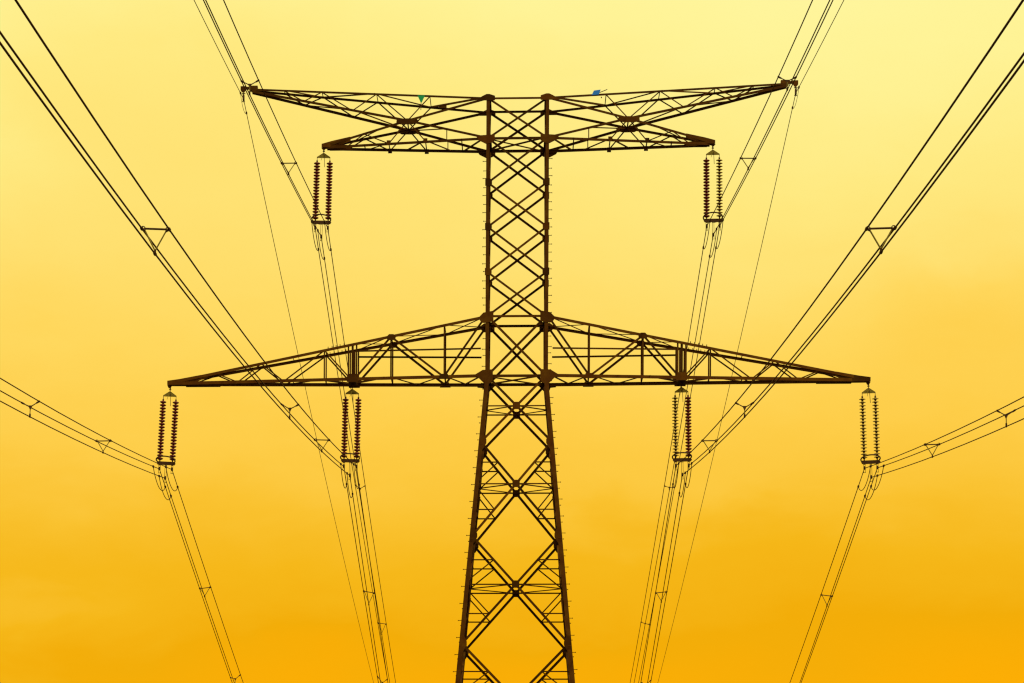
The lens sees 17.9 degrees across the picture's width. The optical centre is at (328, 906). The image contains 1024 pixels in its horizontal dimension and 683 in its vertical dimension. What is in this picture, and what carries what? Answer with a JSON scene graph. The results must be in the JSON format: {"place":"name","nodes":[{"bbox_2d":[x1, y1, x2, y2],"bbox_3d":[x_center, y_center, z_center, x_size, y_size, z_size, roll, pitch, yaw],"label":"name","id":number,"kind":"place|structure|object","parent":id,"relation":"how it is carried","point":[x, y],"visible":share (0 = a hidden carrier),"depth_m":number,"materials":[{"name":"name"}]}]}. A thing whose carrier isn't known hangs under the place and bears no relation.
{"place":"outdoors","nodes":[
{"label":"outdoors","id":0,"kind":"place"},
{"bbox_2d":[0,0,1023,682],"label":"sky","id":1,"kind":"structure","parent":0,"point":[98,582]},
{"bbox_3d":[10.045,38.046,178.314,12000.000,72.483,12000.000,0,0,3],"label":"ground","id":2,"kind":"structure","parent":0,"visible":0},
{"bbox_2d":[167,80,870,682],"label":"transmission tower","id":3,"kind":"structure","parent":2,"relation":"on","point":[487,376],"depth_m":177.78,"materials":[{"name":"brown metal"}]},
{"bbox_2d":[156,388,178,482],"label":"insulator set","id":4,"kind":"object","parent":3,"relation":"hanging from","point":[162,430],"visible":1,"depth_m":179.37,"materials":[{"name":"ceramic"}]},
{"bbox_2d":[0,390,231,681],"bbox_3d":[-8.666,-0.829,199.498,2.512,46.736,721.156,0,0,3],"label":"power cable","id":5,"kind":"object","parent":4,"relation":"hanging from","point":[159,488],"visible":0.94,"depth_m":177.93,"materials":[{"name":"metal"}]},
{"bbox_2d":[95,439,111,453],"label":"bundle spacer","id":6,"kind":"object","parent":5,"relation":"attached to","point":[98,441],"visible":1,"depth_m":152.52,"materials":[{"name":"metal"}]},
{"bbox_2d":[0,401,234,682],"bbox_3d":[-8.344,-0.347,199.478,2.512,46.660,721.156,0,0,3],"label":"power cable","id":7,"kind":"object","parent":4,"relation":"hanging from","point":[159,476],"visible":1,"depth_m":177.72,"materials":[{"name":"metal"}]},
{"bbox_2d":[0,378,242,681],"bbox_3d":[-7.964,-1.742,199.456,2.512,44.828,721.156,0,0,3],"label":"power cable","id":8,"kind":"object","parent":4,"relation":"hanging from","point":[166,467],"visible":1,"depth_m":176.43,"materials":[{"name":"metal"}]},
{"bbox_2d":[21,400,39,417],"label":"bundle spacer","id":9,"kind":"object","parent":8,"relation":"attached to","point":[30,406],"visible":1,"depth_m":129.61,"materials":[{"name":"metal"}]},
{"bbox_2d":[311,150,332,240],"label":"insulator set","id":10,"kind":"object","parent":3,"relation":"hanging from","point":[316,175],"visible":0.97,"depth_m":178.86,"materials":[{"name":"ceramic"}]},
{"bbox_2d":[203,0,385,669],"bbox_3d":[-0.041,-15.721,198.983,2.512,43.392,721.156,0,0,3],"label":"power cable","id":11,"kind":"object","parent":10,"relation":"hanging from","point":[320,264],"visible":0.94,"depth_m":177.87,"materials":[{"name":"metal"}]},
{"bbox_2d":[205,0,389,682],"bbox_3d":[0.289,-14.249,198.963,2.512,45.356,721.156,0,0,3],"label":"power cable","id":12,"kind":"object","parent":10,"relation":"hanging from","point":[323,258],"visible":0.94,"depth_m":173.56,"materials":[{"name":"metal"}]},
{"bbox_2d":[240,80,259,95],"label":"bundle spacer","id":13,"kind":"object","parent":12,"relation":"attached to","point":[249,85],"visible":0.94,"depth_m":131.03,"materials":[{"name":"metal"}]},
{"bbox_2d":[281,162,296,174],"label":"bundle spacer","id":14,"kind":"object","parent":12,"relation":"attached to","point":[294,163],"visible":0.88,"depth_m":153.36,"materials":[{"name":"metal"}]},
{"bbox_2d":[223,0,395,682],"bbox_3d":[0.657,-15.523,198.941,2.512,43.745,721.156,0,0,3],"label":"power cable","id":15,"kind":"object","parent":10,"relation":"hanging from","point":[330,249],"visible":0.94,"depth_m":179.82,"materials":[{"name":"metal"}]},
{"bbox_2d":[340,386,361,479],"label":"insulator set","id":16,"kind":"object","parent":3,"relation":"hanging from","point":[357,428],"visible":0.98,"depth_m":178.77,"materials":[{"name":"ceramic"}]},
{"bbox_2d":[0,31,378,682],"bbox_3d":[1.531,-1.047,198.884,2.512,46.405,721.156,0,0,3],"label":"power cable","id":17,"kind":"object","parent":16,"relation":"attached to","point":[54,108],"visible":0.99,"depth_m":85.67,"materials":[{"name":"metal"}]},
{"bbox_2d":[0,41,380,682],"bbox_3d":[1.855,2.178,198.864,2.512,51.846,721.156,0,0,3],"label":"power cable","id":18,"kind":"object","parent":16,"relation":"attached to","point":[65,133],"visible":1,"depth_m":82.47,"materials":[{"name":"metal"}]},
{"bbox_2d":[140,226,170,255],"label":"bundle spacer","id":19,"kind":"object","parent":18,"relation":"attached to","point":[144,229],"visible":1,"depth_m":82.52,"materials":[{"name":"metal"}]},
{"bbox_2d":[281,403,298,419],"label":"bundle spacer","id":20,"kind":"object","parent":18,"relation":"attached to","point":[289,409],"visible":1,"depth_m":131.41,"materials":[{"name":"metal"}]},
{"bbox_2d":[314,438,329,451],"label":"bundle spacer","id":21,"kind":"object","parent":18,"relation":"attached to","point":[327,440],"visible":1,"depth_m":153.10,"materials":[{"name":"metal"}]},
{"bbox_2d":[14,0,387,681],"bbox_3d":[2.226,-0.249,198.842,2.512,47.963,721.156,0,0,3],"label":"power cable","id":22,"kind":"object","parent":16,"relation":"attached to","point":[184,252],"visible":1,"depth_m":81.59,"materials":[{"name":"metal"}]},
{"bbox_2d":[418,95,424,101],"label":"green marker","id":23,"kind":"object","parent":3,"relation":"attached to","point":[421,97],"visible":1,"depth_m":177.34,"materials":[{"name":"plastic"}]},
{"bbox_2d":[592,89,606,97],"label":"blue marker","id":24,"kind":"object","parent":3,"relation":"attached to","point":[596,92],"visible":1,"depth_m":176.64,"materials":[{"name":"plastic"}]},
{"bbox_2d":[672,385,691,478],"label":"insulator set","id":25,"kind":"object","parent":3,"relation":"hanging from","point":[681,389],"visible":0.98,"depth_m":177.70,"materials":[{"name":"ceramic"}]},
{"bbox_2d":[641,0,1023,680],"bbox_3d":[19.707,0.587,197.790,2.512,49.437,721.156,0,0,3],"label":"power cable","id":26,"kind":"object","parent":25,"relation":"attached to","point":[849,252],"visible":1,"depth_m":80.01,"materials":[{"name":"metal"}]},
{"bbox_2d":[647,59,1023,682],"bbox_3d":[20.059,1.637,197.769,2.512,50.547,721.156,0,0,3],"label":"power cable","id":27,"kind":"object","parent":25,"relation":"attached to","point":[962,144],"visible":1,"depth_m":82.99,"materials":[{"name":"metal"}]},
{"bbox_2d":[701,439,717,452],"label":"bundle spacer","id":28,"kind":"object","parent":27,"relation":"attached to","point":[715,440],"visible":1,"depth_m":152.59,"materials":[{"name":"metal"}]},
{"bbox_2d":[735,402,753,417],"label":"bundle spacer","id":29,"kind":"object","parent":27,"relation":"attached to","point":[744,407],"visible":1,"depth_m":129.07,"materials":[{"name":"metal"}]},
{"bbox_2d":[865,225,896,253],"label":"bundle spacer","id":30,"kind":"object","parent":27,"relation":"attached to","point":[892,228],"visible":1,"depth_m":80.75,"materials":[{"name":"metal"}]},
{"bbox_2d":[650,52,1023,682],"bbox_3d":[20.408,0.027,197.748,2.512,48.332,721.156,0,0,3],"label":"power cable","id":31,"kind":"object","parent":25,"relation":"attached to","point":[967,130],"visible":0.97,"depth_m":87.07,"materials":[{"name":"metal"}]},
{"bbox_2d":[703,146,722,238],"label":"insulator set","id":32,"kind":"object","parent":3,"relation":"hanging from","point":[706,188],"visible":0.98,"depth_m":177.60,"materials":[{"name":"ceramic"}]},
{"bbox_2d":[630,0,812,681],"bbox_3d":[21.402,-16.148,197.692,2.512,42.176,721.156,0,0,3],"label":"power cable","id":33,"kind":"object","parent":32,"relation":"hanging from","point":[699,273],"visible":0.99,"depth_m":177.37,"materials":[{"name":"metal"}]},
{"bbox_2d":[634,0,829,681],"bbox_3d":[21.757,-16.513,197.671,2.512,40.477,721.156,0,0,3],"label":"power cable","id":34,"kind":"object","parent":32,"relation":"hanging from","point":[710,256],"visible":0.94,"depth_m":176.26,"materials":[{"name":"metal"}]},
{"bbox_2d":[739,157,756,169],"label":"bundle spacer","id":35,"kind":"object","parent":34,"relation":"attached to","point":[742,158],"visible":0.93,"depth_m":150.79,"materials":[{"name":"metal"}]},
{"bbox_2d":[777,76,796,90],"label":"bundle spacer","id":36,"kind":"object","parent":34,"relation":"attached to","point":[787,81],"visible":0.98,"depth_m":128.94,"materials":[{"name":"metal"}]},
{"bbox_2d":[638,0,832,682],"bbox_3d":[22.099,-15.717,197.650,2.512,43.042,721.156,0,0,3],"label":"power cable","id":37,"kind":"object","parent":32,"relation":"hanging from","point":[713,263],"visible":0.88,"depth_m":176.55,"materials":[{"name":"metal"}]},
{"bbox_2d":[859,384,880,481],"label":"insulator set","id":38,"kind":"object","parent":3,"relation":"hanging from","point":[863,428],"visible":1,"depth_m":177.11,"materials":[{"name":"ceramic"}]},
{"bbox_2d":[790,396,1023,681],"bbox_3d":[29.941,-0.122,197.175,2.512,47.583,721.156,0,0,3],"label":"power cable","id":39,"kind":"object","parent":38,"relation":"hanging from","point":[870,466],"visible":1,"depth_m":175.51,"materials":[{"name":"metal"}]},
{"bbox_2d":[800,418,1023,681],"bbox_3d":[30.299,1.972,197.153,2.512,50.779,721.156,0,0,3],"label":"power cable","id":40,"kind":"object","parent":38,"relation":"hanging from","point":[877,475],"visible":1,"depth_m":176.31,"materials":[{"name":"metal"}]},
{"bbox_2d":[820,594,832,606],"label":"bundle spacer","id":41,"kind":"object","parent":40,"relation":"attached to","point":[822,595],"visible":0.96,"depth_m":201.65,"materials":[{"name":"metal"}]},
{"bbox_2d":[924,443,940,457],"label":"bundle spacer","id":42,"kind":"object","parent":40,"relation":"attached to","point":[932,444],"visible":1,"depth_m":151.03,"materials":[{"name":"metal"}]},
{"bbox_2d":[996,409,1015,426],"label":"bundle spacer","id":43,"kind":"object","parent":40,"relation":"attached to","point":[1006,415],"visible":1,"depth_m":128.19,"materials":[{"name":"metal"}]},
{"bbox_2d":[801,405,1023,682],"bbox_3d":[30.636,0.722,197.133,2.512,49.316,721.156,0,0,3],"label":"power cable","id":44,"kind":"object","parent":38,"relation":"hanging from","point":[875,489],"visible":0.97,"depth_m":177.26,"materials":[{"name":"metal"}]},
{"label":"earth wire clamp","id":45,"kind":"object","parent":3,"relation":"hanging from","visible":0},
{"bbox_2d":[194,0,373,682],"bbox_3d":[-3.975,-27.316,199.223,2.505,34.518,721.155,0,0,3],"label":"earth wire","id":46,"kind":"object","parent":45,"relation":"hanging from","point":[284,292],"visible":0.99,"depth_m":206.44,"materials":[{"name":"metal"}]},
{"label":"earth wire clamp","id":47,"kind":"object","parent":3,"relation":"hanging from","visible":0},
{"bbox_2d":[658,0,843,680],"bbox_3d":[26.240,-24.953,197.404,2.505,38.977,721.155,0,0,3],"label":"earth wire","id":48,"kind":"object","parent":47,"relation":"hanging from","point":[751,290],"visible":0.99,"depth_m":204.12,"materials":[{"name":"metal"}]}
]}

